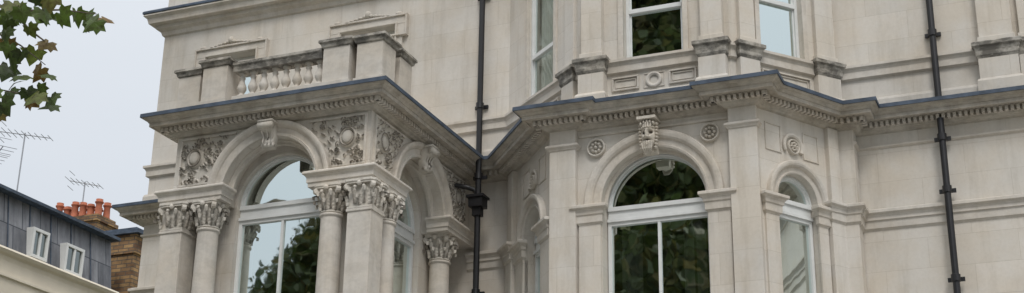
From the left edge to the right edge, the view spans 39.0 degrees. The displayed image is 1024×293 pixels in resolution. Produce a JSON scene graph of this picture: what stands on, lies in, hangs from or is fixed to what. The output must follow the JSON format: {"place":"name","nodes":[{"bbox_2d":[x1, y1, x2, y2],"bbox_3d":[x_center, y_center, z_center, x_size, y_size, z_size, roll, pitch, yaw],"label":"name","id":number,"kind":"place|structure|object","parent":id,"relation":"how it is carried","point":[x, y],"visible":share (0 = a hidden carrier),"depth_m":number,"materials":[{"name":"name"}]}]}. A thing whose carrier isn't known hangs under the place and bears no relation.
{"place":"outdoors","nodes":[
{"label":"outdoors","id":0,"kind":"place"},
{"bbox_2d":[0,245,118,292],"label":"rendered walls","id":1,"kind":"structure","parent":0,"point":[21,272],"depth_m":32.14,"materials":[{"name":"white paint"}]},
{"bbox_2d":[0,192,110,288],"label":"mansard slopes","id":2,"kind":"structure","parent":1,"relation":"on","point":[100,246],"depth_m":33.26,"materials":[{"name":"metal"}]},
{"bbox_2d":[0,137,14,163],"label":"tv antenna","id":3,"kind":"object","parent":2,"relation":"on","point":[5,150],"visible":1,"depth_m":35.53,"materials":[{"name":"metal"}]},
{"bbox_2d":[0,121,52,190],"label":"tv antenna","id":4,"kind":"object","parent":2,"relation":"on","point":[24,134],"visible":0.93,"depth_m":35.73,"materials":[{"name":"metal"}]},
{"bbox_2d":[26,227,84,276],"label":"dormer frames","id":5,"kind":"structure","parent":2,"relation":"in","point":[31,234],"depth_m":32.74,"materials":[{"name":"white wood"}]},
{"bbox_2d":[33,232,80,273],"bbox_3d":[-10.397,2.434,33.031,0.001,0.720,1.700,-8,-22,21],"label":"dormer glass","id":6,"kind":"object","parent":5,"relation":"in","point":[69,259],"visible":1,"depth_m":33.36,"materials":[{"name":"grey glass"}]},
{"bbox_2d":[0,183,120,280],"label":"lead rolls","id":7,"kind":"object","parent":2,"relation":"attached to","point":[37,204],"visible":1,"depth_m":33.21,"materials":[{"name":"grey metal"}]},
{"bbox_2d":[0,0,168,229],"label":"sky","id":8,"kind":"structure","parent":0,"point":[105,81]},
{"bbox_2d":[73,213,142,292],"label":"brick walls and stacks","id":9,"kind":"structure","parent":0,"point":[125,257],"depth_m":35.90,"materials":[{"name":"brown brick"}]},
{"bbox_2d":[56,198,111,218],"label":"chimney pots","id":10,"kind":"object","parent":9,"relation":"on","point":[85,209],"visible":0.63,"depth_m":39.52,"materials":[{"name":"ceramic"}]},
{"bbox_2d":[66,170,102,201],"bbox_3d":[-11.797,1.385,39.795,0.914,1.418,0.680,-1,-21,5],"label":"tv antenna","id":11,"kind":"object","parent":9,"relation":"on","point":[84,183],"visible":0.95,"depth_m":39.89,"materials":[{"name":"metal"}]},
{"bbox_2d":[106,227,143,235],"bbox_3d":[-10.016,2.438,36.984,2.300,0.200,1.650,-8,-22,21],"label":"chimney flashing","id":12,"kind":"object","parent":9,"relation":"on","point":[127,231],"visible":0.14,"depth_m":36.05,"materials":[{"name":"grey metal"}]},
{"label":"ground","id":13,"kind":"structure","parent":0,"visible":0},
{"bbox_2d":[0,0,113,120],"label":"plane tree","id":14,"kind":"object","parent":13,"relation":"on","point":[15,13],"visible":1,"depth_m":13.71,"materials":[{"name":"green plant"}]},
{"bbox_2d":[112,0,1023,292],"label":"stone mansion","id":15,"kind":"structure","parent":13,"relation":"on","point":[650,146],"depth_m":18.18,"materials":[{"name":"white stone"}]},
{"bbox_2d":[454,158,489,292],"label":"drainpipe","id":16,"kind":"object","parent":15,"relation":"attached to","point":[477,201],"visible":1,"depth_m":19.67,"materials":[{"name":"black metal"}]},
{"bbox_2d":[475,0,488,153],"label":"drainpipe","id":17,"kind":"object","parent":15,"relation":"on","point":[480,106],"visible":0.88,"depth_m":20.78,"materials":[{"name":"black metal"}]},
{"bbox_2d":[233,0,815,292],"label":"window frames","id":18,"kind":"structure","parent":15,"relation":"in","point":[690,208],"depth_m":18.21,"materials":[{"name":"white paint"}]},
{"bbox_2d":[238,0,811,292],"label":"window panes","id":19,"kind":"structure","parent":15,"relation":"in","point":[685,244],"depth_m":18.03,"materials":[{"name":"clear glass"}]},
{"bbox_2d":[925,0,941,96],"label":"drainpipe","id":20,"kind":"object","parent":15,"relation":"on","point":[932,34],"visible":0.89,"depth_m":18.35,"materials":[{"name":"black metal"}]},
{"bbox_2d":[934,117,964,292],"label":"drainpipe","id":21,"kind":"object","parent":15,"relation":"attached to","point":[947,190],"visible":1,"depth_m":17.54,"materials":[{"name":"black metal"}]}
]}

